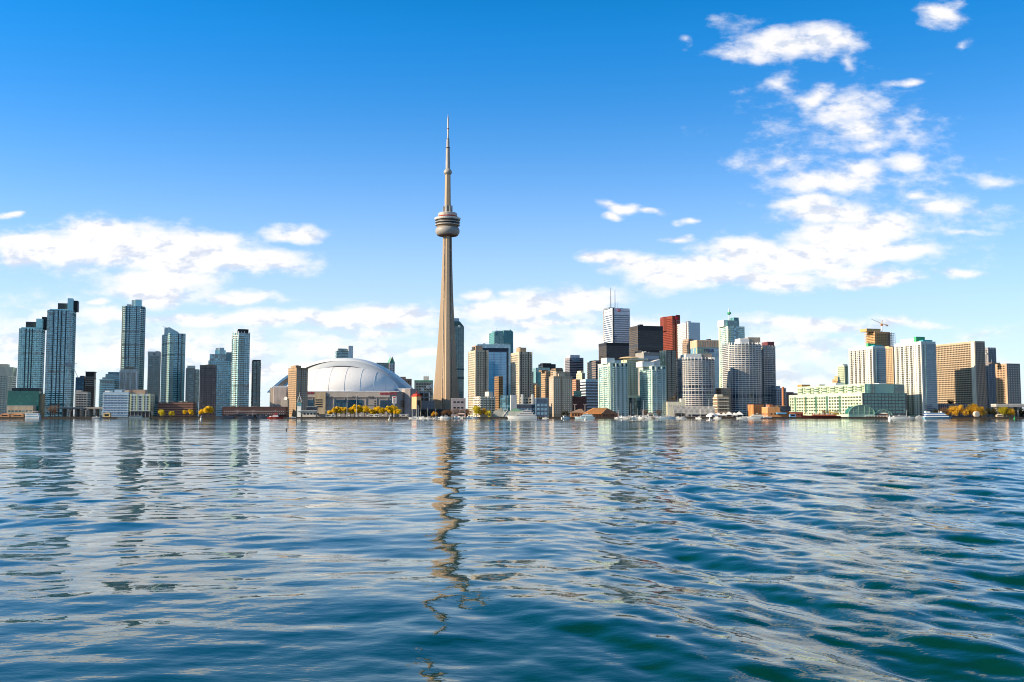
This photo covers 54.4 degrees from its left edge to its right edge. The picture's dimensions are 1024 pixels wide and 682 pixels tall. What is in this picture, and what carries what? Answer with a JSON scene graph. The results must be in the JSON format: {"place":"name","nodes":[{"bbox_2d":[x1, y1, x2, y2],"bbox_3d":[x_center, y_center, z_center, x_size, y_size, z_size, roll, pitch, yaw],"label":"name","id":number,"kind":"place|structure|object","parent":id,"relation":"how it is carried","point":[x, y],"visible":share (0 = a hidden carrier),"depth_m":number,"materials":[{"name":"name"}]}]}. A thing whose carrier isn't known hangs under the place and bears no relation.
{"place":"outdoors","nodes":[
{"label":"outdoors","id":0,"kind":"place"},
{"bbox_2d":[0,418,1023,681],"bbox_3d":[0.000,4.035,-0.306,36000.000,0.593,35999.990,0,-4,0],"label":"water","id":1,"kind":"structure","parent":0,"point":[508,550],"depth_m":30.01,"materials":[{"name":"teal liquid"}]},
{"bbox_2d":[507,409,536,418],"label":"motor yacht","id":2,"kind":"object","parent":1,"relation":"on","point":[526,414],"visible":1,"depth_m":1255.81,"materials":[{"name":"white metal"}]},
{"bbox_2d":[801,409,840,418],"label":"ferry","id":3,"kind":"object","parent":1,"relation":"on","point":[832,415],"visible":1,"depth_m":1272.02,"materials":[{"name":"metal"}]},
{"bbox_2d":[923,411,951,418],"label":"ferry","id":4,"kind":"object","parent":1,"relation":"on","point":[929,415],"visible":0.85,"depth_m":1238.47,"materials":[{"name":"white metal"}]},
{"bbox_2d":[0,417,1023,417],"bbox_3d":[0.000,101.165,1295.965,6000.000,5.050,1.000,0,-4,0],"label":"quay","id":5,"kind":"structure","parent":0,"point":[477,417],"depth_m":1295.60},
{"bbox_2d":[0,0,1023,415],"label":"sky","id":6,"kind":"structure","parent":0,"point":[812,172],"materials":[{"name":"blue"}]},
{"label":"ground","id":7,"kind":"structure","parent":0,"visible":0},
{"bbox_2d":[0,364,16,413],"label":"apartment block","id":8,"kind":"structure","parent":7,"relation":"on","point":[8,377],"depth_m":1496.60,"materials":[{"name":"teal glass"}]},
{"bbox_2d":[7,406,35,415],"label":"terminal building","id":9,"kind":"structure","parent":7,"relation":"on","point":[19,409],"depth_m":1313.79,"materials":[{"name":"beige concrete"}]},
{"bbox_2d":[7,388,44,416],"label":"glass office","id":10,"kind":"structure","parent":7,"relation":"on","point":[26,397],"depth_m":1330.18,"materials":[{"name":"teal glass"}]},
{"bbox_2d":[17,317,46,390],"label":"condominium tower","id":11,"kind":"structure","parent":7,"relation":"on","point":[31,354],"depth_m":1498.73,"materials":[{"name":"blue glass"}]},
{"bbox_2d":[44,298,78,416],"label":"condominium tower","id":12,"kind":"structure","parent":7,"relation":"on","point":[60,352],"depth_m":1447.47,"materials":[{"name":"blue glass"}]},
{"bbox_2d":[75,376,84,391],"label":"glass office","id":13,"kind":"structure","parent":7,"relation":"on","point":[80,383],"depth_m":1557.86,"materials":[{"name":"blue glass"}]},
{"bbox_2d":[60,407,101,416],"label":"elevated road","id":14,"kind":"structure","parent":7,"relation":"on","point":[77,411],"depth_m":1364.50,"materials":[{"name":"grey concrete"}]},
{"bbox_2d":[74,390,90,416],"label":"apartment block","id":15,"kind":"structure","parent":7,"relation":"on","point":[82,398],"depth_m":1396.40,"materials":[{"name":"grey concrete"}]},
{"bbox_2d":[85,372,96,416],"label":"apartment block","id":16,"kind":"structure","parent":7,"relation":"on","point":[90,381],"depth_m":1548.06,"materials":[{"name":"black glass"}]},
{"bbox_2d":[98,377,115,416],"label":"apartment block","id":17,"kind":"structure","parent":7,"relation":"on","point":[107,384],"depth_m":1445.35,"materials":[{"name":"blue glass"}]},
{"bbox_2d":[105,372,118,389],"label":"apartment block","id":18,"kind":"structure","parent":7,"relation":"on","point":[115,375],"depth_m":1472.73,"materials":[{"name":"blue glass"}]},
{"bbox_2d":[102,390,131,416],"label":"waterfront block","id":19,"kind":"structure","parent":7,"relation":"on","point":[116,403],"depth_m":1335.76,"materials":[{"name":"blue glass"}]},
{"bbox_2d":[119,367,137,389],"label":"apartment block","id":20,"kind":"structure","parent":7,"relation":"on","point":[128,378],"depth_m":1476.86,"materials":[{"name":"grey glass"}]},
{"bbox_2d":[120,299,145,389],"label":"condominium tower","id":21,"kind":"structure","parent":7,"relation":"on","point":[133,334],"depth_m":1600.57,"materials":[{"name":"blue glass"}]},
{"bbox_2d":[129,390,154,416],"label":"waterfront block","id":22,"kind":"structure","parent":7,"relation":"on","point":[142,403],"depth_m":1337.07,"materials":[{"name":"beige glass"}]},
{"bbox_2d":[147,351,160,416],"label":"apartment tower","id":23,"kind":"structure","parent":7,"relation":"on","point":[154,372],"depth_m":1557.69,"materials":[{"name":"grey glass"}]},
{"bbox_2d":[160,326,185,401],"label":"condominium tower","id":24,"kind":"structure","parent":7,"relation":"on","point":[173,365],"depth_m":1610.01,"materials":[{"name":"teal glass"}]},
{"bbox_2d":[157,401,196,416],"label":"parking garage","id":25,"kind":"structure","parent":7,"relation":"on","point":[178,408],"depth_m":1354.59,"materials":[{"name":"brown brick"}]},
{"bbox_2d":[185,366,195,401],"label":"apartment tower","id":26,"kind":"structure","parent":7,"relation":"on","point":[190,384],"depth_m":1557.16,"materials":[{"name":"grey glass"}]},
{"bbox_2d":[195,369,199,416],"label":"apartment tower","id":27,"kind":"structure","parent":7,"relation":"on","point":[197,378],"depth_m":1577.68,"materials":[{"name":"glass"}]},
{"bbox_2d":[199,365,216,416],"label":"brick tower","id":28,"kind":"structure","parent":7,"relation":"on","point":[207,392],"depth_m":1335.82,"materials":[{"name":"brown brick"}]},
{"bbox_2d":[208,348,231,416],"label":"condominium tower","id":29,"kind":"structure","parent":7,"relation":"on","point":[220,358],"depth_m":1616.14,"materials":[{"name":"blue glass"}]},
{"bbox_2d":[230,329,249,406],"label":"condominium tower","id":30,"kind":"structure","parent":7,"relation":"on","point":[240,355],"depth_m":1449.52,"materials":[{"name":"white glass"}]},
{"bbox_2d":[221,405,287,416],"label":"brick building","id":31,"kind":"structure","parent":7,"relation":"on","point":[255,410],"depth_m":1329.59,"materials":[{"name":"brown brick"}]},
{"bbox_2d":[251,360,260,406],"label":"apartment tower","id":32,"kind":"structure","parent":7,"relation":"on","point":[255,383],"depth_m":1497.76,"materials":[{"name":"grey glass"}]},
{"bbox_2d":[288,365,307,416],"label":"brick tower","id":33,"kind":"structure","parent":7,"relation":"on","point":[297,380],"depth_m":1350.63,"materials":[{"name":"brown brick"}]},
{"bbox_2d":[267,358,418,416],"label":"domed stadium","id":34,"kind":"object","parent":7,"relation":"on","point":[342,382],"visible":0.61,"depth_m":1608.95,"materials":[{"name":"white metal"}]},
{"bbox_2d":[335,346,352,357],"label":"apartment tower","id":35,"kind":"structure","parent":7,"relation":"on","point":[344,353],"depth_m":2151.92,"materials":[{"name":"glass"}]},
{"bbox_2d":[377,357,394,372],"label":"office tower","id":36,"kind":"structure","parent":7,"relation":"on","point":[390,365],"depth_m":2248.26,"materials":[{"name":"teal glass"}]},
{"bbox_2d":[411,391,421,416],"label":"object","id":37,"kind":"object","parent":7,"relation":"on","point":[416,400],"visible":0.83,"depth_m":1500.40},
{"bbox_2d":[414,376,432,400],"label":"building","id":38,"kind":"structure","parent":7,"relation":"on","point":[425,384],"depth_m":1897.23,"materials":[{"name":"grey glass"}]},
{"bbox_2d":[418,409,467,416],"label":"podium","id":39,"kind":"object","parent":7,"relation":"on","point":[430,411],"depth_m":1685.43,"materials":[{"name":"grey concrete"}]},
{"bbox_2d":[421,401,433,408],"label":"concrete building","id":40,"kind":"structure","parent":39,"relation":"on","point":[427,404],"depth_m":1696.02,"materials":[{"name":"grey concrete"}]},
{"bbox_2d":[433,117,460,408],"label":"observation tower","id":41,"kind":"structure","parent":7,"relation":"on","point":[447,222],"depth_m":1814.44,"materials":[{"name":"beige concrete"}]},
{"bbox_2d":[451,398,465,416],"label":"service building","id":42,"kind":"structure","parent":7,"relation":"on","point":[459,403],"depth_m":1595.95,"materials":[{"name":"grey concrete"}]},
{"bbox_2d":[454,318,463,397],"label":"office tower","id":43,"kind":"structure","parent":7,"relation":"on","point":[459,334],"depth_m":2021.05,"materials":[{"name":"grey glass"}]},
{"bbox_2d":[468,345,488,416],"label":"apartment tower","id":44,"kind":"structure","parent":7,"relation":"on","point":[478,370],"depth_m":1455.59,"materials":[{"name":"beige concrete"}]},
{"bbox_2d":[469,352,474,414],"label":"window","id":45,"kind":"structure","parent":44,"relation":"in","point":[474,352],"depth_m":1469.87,"materials":[{"name":"glass"}]},
{"bbox_2d":[473,392,495,416],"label":"apartment block","id":46,"kind":"structure","parent":7,"relation":"on","point":[487,401],"depth_m":1392.25,"materials":[{"name":"beige concrete"}]},
{"bbox_2d":[477,343,510,395],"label":"office tower","id":47,"kind":"structure","parent":7,"relation":"on","point":[499,359],"depth_m":1645.25,"materials":[{"name":"blue glass"}]},
{"bbox_2d":[494,376,502,409],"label":"office block","id":48,"kind":"structure","parent":7,"relation":"on","point":[498,386],"depth_m":1581.63,"materials":[{"name":"orange concrete"}]},
{"bbox_2d":[489,328,512,352],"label":"office tower","id":49,"kind":"structure","parent":7,"relation":"on","point":[502,337],"depth_m":2264.22,"materials":[{"name":"teal glass"}]},
{"bbox_2d":[500,395,509,410],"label":"glass office","id":50,"kind":"structure","parent":7,"relation":"on","point":[504,402],"depth_m":1366.84,"materials":[{"name":"teal glass"}]},
{"bbox_2d":[493,408,522,416],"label":"harbour shed","id":51,"kind":"structure","parent":7,"relation":"on","point":[499,412],"depth_m":1321.61,"materials":[{"name":"white metal"}]},
{"bbox_2d":[510,394,516,410],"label":"chimney wall","id":52,"kind":"structure","parent":7,"relation":"on","point":[513,401],"depth_m":1343.36,"materials":[{"name":"white concrete"}]},
{"bbox_2d":[511,347,533,403],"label":"apartment tower","id":53,"kind":"structure","parent":7,"relation":"on","point":[521,373],"depth_m":1454.99,"materials":[{"name":"beige concrete"}]},
{"bbox_2d":[511,355,518,402],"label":"window","id":54,"kind":"structure","parent":53,"relation":"in","point":[514,355],"depth_m":1469.15,"materials":[{"name":"glass"}]},
{"bbox_2d":[517,404,534,414],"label":"harbour office","id":55,"kind":"structure","parent":7,"relation":"on","point":[525,406],"depth_m":1356.33,"materials":[{"name":"blue glass"}]},
{"bbox_2d":[520,394,532,403],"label":"podium block","id":56,"kind":"structure","parent":7,"relation":"on","point":[526,400],"depth_m":1396.75,"materials":[{"name":"white concrete"}]},
{"bbox_2d":[533,383,539,398],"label":"brick building","id":57,"kind":"structure","parent":7,"relation":"on","point":[536,390],"depth_m":1650.37,"materials":[{"name":"beige brick"}]},
{"bbox_2d":[534,398,547,416],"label":"harbour office","id":58,"kind":"structure","parent":7,"relation":"on","point":[541,407],"depth_m":1341.45,"materials":[{"name":"blue glass"}]},
{"bbox_2d":[533,368,549,397],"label":"office block","id":59,"kind":"structure","parent":7,"relation":"on","point":[536,376],"depth_m":1901.84,"materials":[{"name":"teal glass"}]},
{"bbox_2d":[539,370,549,416],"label":"office block","id":60,"kind":"structure","parent":7,"relation":"on","point":[545,375],"depth_m":1703.19,"materials":[{"name":"orange glass"}]},
{"bbox_2d":[549,372,571,416],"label":"apartment tower","id":61,"kind":"structure","parent":7,"relation":"on","point":[560,392],"depth_m":1402.97,"materials":[{"name":"white concrete"}]},
{"bbox_2d":[564,355,583,379],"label":"office tower","id":62,"kind":"structure","parent":7,"relation":"on","point":[573,364],"depth_m":2257.65,"materials":[{"name":"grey glass"}]},
{"bbox_2d":[572,379,581,395],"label":"office block","id":63,"kind":"structure","parent":7,"relation":"on","point":[575,384],"depth_m":1651.36,"materials":[{"name":"orange brick"}]},
{"bbox_2d":[572,396,586,411],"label":"brick building","id":64,"kind":"structure","parent":7,"relation":"on","point":[579,403],"depth_m":1416.44,"materials":[{"name":"brown brick"}]},
{"bbox_2d":[580,379,597,410],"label":"office block","id":65,"kind":"structure","parent":7,"relation":"on","point":[589,389],"depth_m":1561.81,"materials":[{"name":"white glass"}]},
{"bbox_2d":[587,360,600,378],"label":"office block","id":66,"kind":"structure","parent":7,"relation":"on","point":[592,369],"depth_m":1866.26,"materials":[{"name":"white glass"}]},
{"bbox_2d":[598,358,628,415],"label":"condominium tower","id":67,"kind":"structure","parent":7,"relation":"on","point":[613,393],"depth_m":1349.07,"materials":[{"name":"teal glass"}]},
{"bbox_2d":[598,366,626,414],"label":"window","id":68,"kind":"structure","parent":67,"relation":"in","point":[601,387],"depth_m":1357.42,"materials":[{"name":"grey glass"}]},
{"bbox_2d":[599,343,628,359],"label":"office tower","id":69,"kind":"structure","parent":7,"relation":"on","point":[616,351],"depth_m":2163.25,"materials":[{"name":"black glass"}]},
{"bbox_2d":[603,288,629,356],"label":"office tower","id":70,"kind":"structure","parent":7,"relation":"on","point":[616,323],"depth_m":2368.28,"materials":[{"name":"white glass"}]},
{"bbox_2d":[619,357,647,395],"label":"condominium tower","id":71,"kind":"structure","parent":7,"relation":"on","point":[633,374],"depth_m":1436.16,"materials":[{"name":"teal glass"}]},
{"bbox_2d":[629,396,640,416],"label":"glass office","id":72,"kind":"structure","parent":7,"relation":"on","point":[635,403],"depth_m":1373.65,"materials":[{"name":"teal glass"}]},
{"bbox_2d":[629,324,662,356],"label":"office tower","id":73,"kind":"structure","parent":7,"relation":"on","point":[641,337],"depth_m":2217.82,"materials":[{"name":"black glass"}]},
{"bbox_2d":[635,350,658,395],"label":"office block","id":74,"kind":"structure","parent":7,"relation":"on","point":[651,355],"depth_m":1962.88,"materials":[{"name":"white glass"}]},
{"bbox_2d":[636,359,666,415],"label":"condominium tower","id":75,"kind":"structure","parent":7,"relation":"on","point":[653,385],"depth_m":1348.62,"materials":[{"name":"teal glass"}]},
{"bbox_2d":[640,369,664,414],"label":"window","id":76,"kind":"structure","parent":75,"relation":"in","point":[643,370],"depth_m":1358.58,"materials":[{"name":"glass"}]},
{"bbox_2d":[659,350,676,399],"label":"office tower","id":77,"kind":"structure","parent":7,"relation":"on","point":[667,358],"depth_m":1502.94,"materials":[{"name":"grey glass"}]},
{"bbox_2d":[660,315,679,358],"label":"office tower","id":78,"kind":"structure","parent":7,"relation":"on","point":[669,325],"depth_m":2315.56,"materials":[{"name":"red glass"}]},
{"bbox_2d":[666,399,684,416],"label":"quay building","id":79,"kind":"structure","parent":7,"relation":"on","point":[670,404],"depth_m":1341.75,"materials":[{"name":"beige concrete"}]},
{"bbox_2d":[683,339,692,353],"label":"brick building","id":80,"kind":"structure","parent":7,"relation":"on","point":[686,347],"depth_m":1962.60,"materials":[{"name":"beige brick"}]},
{"bbox_2d":[677,321,699,359],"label":"office tower","id":81,"kind":"structure","parent":7,"relation":"on","point":[688,330],"depth_m":2266.12,"materials":[{"name":"white glass"}]},
{"bbox_2d":[673,406,714,416],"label":"lattice hoarding","id":82,"kind":"object","parent":7,"relation":"on","point":[687,410],"visible":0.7,"depth_m":1326.22,"materials":[{"name":"white"}]},
{"bbox_2d":[676,354,714,405],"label":"condominium tower","id":83,"kind":"structure","parent":7,"relation":"on","point":[695,379],"depth_m":1496.48,"materials":[{"name":"white glass"}]},
{"bbox_2d":[690,339,718,387],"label":"office tower","id":84,"kind":"structure","parent":7,"relation":"on","point":[708,346],"depth_m":1757.57,"materials":[{"name":"beige glass"}]},
{"bbox_2d":[713,394,728,413],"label":"brick building","id":85,"kind":"structure","parent":7,"relation":"on","point":[720,402],"depth_m":1436.34,"materials":[{"name":"beige"}]},
{"bbox_2d":[715,388,731,412],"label":"apartment block","id":86,"kind":"structure","parent":7,"relation":"on","point":[725,391],"depth_m":1521.53,"materials":[{"name":"grey glass"}]},
{"bbox_2d":[718,309,744,387],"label":"condominium tower","id":87,"kind":"structure","parent":7,"relation":"on","point":[731,330],"depth_m":1633.49,"materials":[{"name":"teal glass"}]},
{"bbox_2d":[722,337,761,416],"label":"condominium tower","id":88,"kind":"structure","parent":7,"relation":"on","point":[742,368],"depth_m":1537.21,"materials":[{"name":"white glass"}]},
{"bbox_2d":[748,404,763,416],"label":"brick building","id":89,"kind":"structure","parent":7,"relation":"on","point":[754,409],"depth_m":1363.91,"materials":[{"name":"brick"}]},
{"bbox_2d":[761,341,775,406],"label":"condominium tower","id":90,"kind":"structure","parent":7,"relation":"on","point":[768,356],"depth_m":1577.87,"materials":[{"name":"grey glass"}]},
{"bbox_2d":[762,405,790,416],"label":"power house","id":91,"kind":"structure","parent":7,"relation":"on","point":[774,411],"depth_m":1317.38,"materials":[{"name":"orange brick"}]},
{"bbox_2d":[772,386,785,405],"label":"office block","id":92,"kind":"structure","parent":7,"relation":"on","point":[776,395],"depth_m":1559.87,"materials":[{"name":"blue glass"}]},
{"bbox_2d":[838,364,847,384],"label":"apartment block","id":93,"kind":"structure","parent":7,"relation":"on","point":[842,373],"depth_m":1602.93,"materials":[{"name":"white concrete"}]},
{"bbox_2d":[789,383,906,416],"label":"pier terminal","id":94,"kind":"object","parent":7,"relation":"on","point":[841,398],"visible":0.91,"depth_m":1349.55,"materials":[{"name":"green glass"}]},
{"bbox_2d":[849,343,886,383],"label":"apartment tower","id":95,"kind":"structure","parent":7,"relation":"on","point":[867,363],"depth_m":1534.71,"materials":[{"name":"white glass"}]},
{"bbox_2d":[860,328,894,346],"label":"unfinished tower","id":96,"kind":"structure","parent":7,"relation":"on","point":[877,336],"depth_m":1913.11,"materials":[{"name":"beige concrete"}]},
{"bbox_2d":[885,346,894,383],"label":"apartment tower","id":97,"kind":"structure","parent":7,"relation":"on","point":[890,368],"depth_m":1628.68,"materials":[{"name":"beige concrete"}]},
{"bbox_2d":[894,337,937,416],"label":"apartment tower","id":98,"kind":"structure","parent":7,"relation":"on","point":[915,368],"depth_m":1354.47,"materials":[{"name":"white glass"}]},
{"bbox_2d":[938,404,972,416],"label":"parking ramp","id":99,"kind":"structure","parent":7,"relation":"on","point":[940,406],"depth_m":1379.56,"materials":[{"name":"grey concrete"}]},
{"bbox_2d":[936,341,986,416],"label":"hotel tower","id":100,"kind":"structure","parent":7,"relation":"on","point":[961,372],"depth_m":1410.40,"materials":[{"name":"beige glass"}]},
{"bbox_2d":[937,361,972,403],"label":"window","id":101,"kind":"structure","parent":100,"relation":"in","point":[951,395],"depth_m":1423.60,"materials":[{"name":"glass"}]},
{"bbox_2d":[985,347,996,416],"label":"hotel tower","id":102,"kind":"structure","parent":7,"relation":"on","point":[990,353],"depth_m":1471.93,"materials":[{"name":"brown glass"}]},
{"bbox_2d":[987,359,1020,416],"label":"office block","id":103,"kind":"structure","parent":7,"relation":"on","point":[1008,385],"depth_m":1375.81,"materials":[{"name":"beige glass"}]},
{"bbox_3d":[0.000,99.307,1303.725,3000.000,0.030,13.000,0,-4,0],"label":"promenade","id":104,"kind":"structure","parent":0,"visible":0},
{"bbox_2d":[297,395,318,416],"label":"quay station","id":105,"kind":"object","parent":104,"relation":"on","point":[310,412],"visible":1,"depth_m":1302.71,"materials":[{"name":"white concrete"}]},
{"bbox_2d":[583,408,618,416],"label":"restaurant building","id":106,"kind":"structure","parent":104,"relation":"on","point":[600,412],"depth_m":1303.85,"materials":[{"name":"brown wood"}]},
{"bbox_2d":[845,405,891,416],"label":"glass hall","id":107,"kind":"structure","parent":104,"relation":"on","point":[859,411],"depth_m":1300.26,"materials":[{"name":"teal glass"}]},
{"bbox_2d":[949,405,968,416],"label":"tree","id":108,"kind":"object","parent":104,"relation":"on","point":[958,409],"visible":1,"depth_m":1309.32,"materials":[{"name":"yellow plant"}]},
{"label":"lawn","id":109,"kind":"structure","parent":0,"visible":0},
{"bbox_2d":[991,404,1023,416],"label":"elevated road","id":110,"kind":"structure","parent":109,"relation":"on","point":[1016,407],"depth_m":1314.13,"materials":[{"name":"grey concrete"}]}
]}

